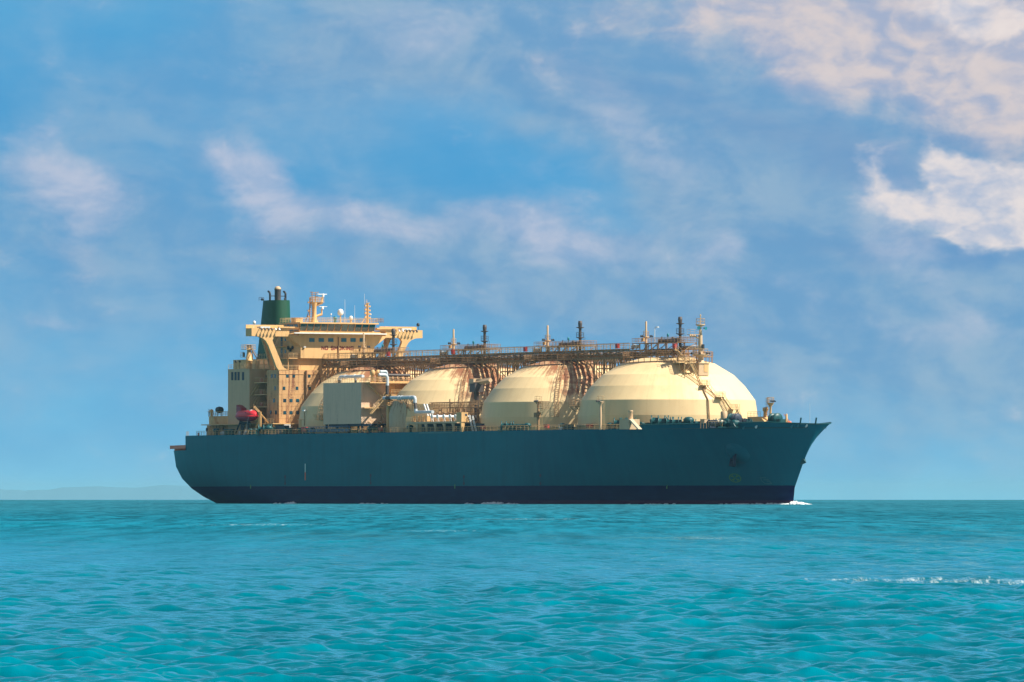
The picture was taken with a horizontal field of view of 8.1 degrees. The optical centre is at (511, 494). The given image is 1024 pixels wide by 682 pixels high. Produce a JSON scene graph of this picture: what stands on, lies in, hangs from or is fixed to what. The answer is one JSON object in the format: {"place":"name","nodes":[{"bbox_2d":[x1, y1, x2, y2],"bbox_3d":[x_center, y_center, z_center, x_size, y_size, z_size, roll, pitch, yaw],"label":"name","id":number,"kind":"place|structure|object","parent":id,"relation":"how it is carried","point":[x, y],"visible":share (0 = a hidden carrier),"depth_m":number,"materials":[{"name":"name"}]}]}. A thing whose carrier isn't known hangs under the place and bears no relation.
{"place":"outdoors","nodes":[
{"label":"outdoors","id":0,"kind":"place"},
{"bbox_2d":[0,485,208,499],"bbox_3d":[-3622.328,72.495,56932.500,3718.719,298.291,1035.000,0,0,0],"label":"hills","id":1,"kind":"structure","parent":0,"point":[167,492],"depth_m":56836.48,"materials":[{"name":"blue"}]},
{"bbox_2d":[0,500,1023,681],"bbox_3d":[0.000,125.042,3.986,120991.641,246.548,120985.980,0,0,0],"label":"sea","id":2,"kind":"structure","parent":0,"point":[810,591],"depth_m":142.96,"materials":[{"name":"liquid"}]},
{"bbox_2d":[170,286,831,503],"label":"gas carrier","id":3,"kind":"object","parent":2,"relation":"on","point":[565,425],"visible":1,"depth_m":1677.69,"materials":[{"name":"paint"}]},
{"bbox_2d":[235,404,258,432],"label":"lifeboat","id":4,"kind":"object","parent":3,"relation":"hanging from","point":[243,413],"visible":1,"depth_m":1770.25,"materials":[{"name":"red paint"}]},
{"bbox_2d":[291,425,297,433],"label":"dark doorway","id":5,"kind":"structure","parent":3,"relation":"in","point":[292,426],"depth_m":1768.24,"materials":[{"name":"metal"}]},
{"bbox_2d":[308,426,349,431],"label":"accommodation ladder","id":6,"kind":"object","parent":3,"relation":"attached to","point":[318,430],"visible":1,"depth_m":1731.73,"materials":[{"name":"grey metal"}]},
{"bbox_2d":[729,454,736,466],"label":"anchor","id":7,"kind":"object","parent":3,"relation":"attached to","point":[732,462],"visible":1,"depth_m":1597.89,"materials":[{"name":"metal"}]},
{"bbox_2d":[273,501,807,503],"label":"wake foam","id":8,"kind":"object","parent":2,"relation":"on","point":[791,502],"visible":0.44,"depth_m":1656.91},
{"bbox_2d":[0,0,1023,499],"label":"sky","id":9,"kind":"structure","parent":0,"point":[836,187],"materials":[{"name":"blue"}]}
]}

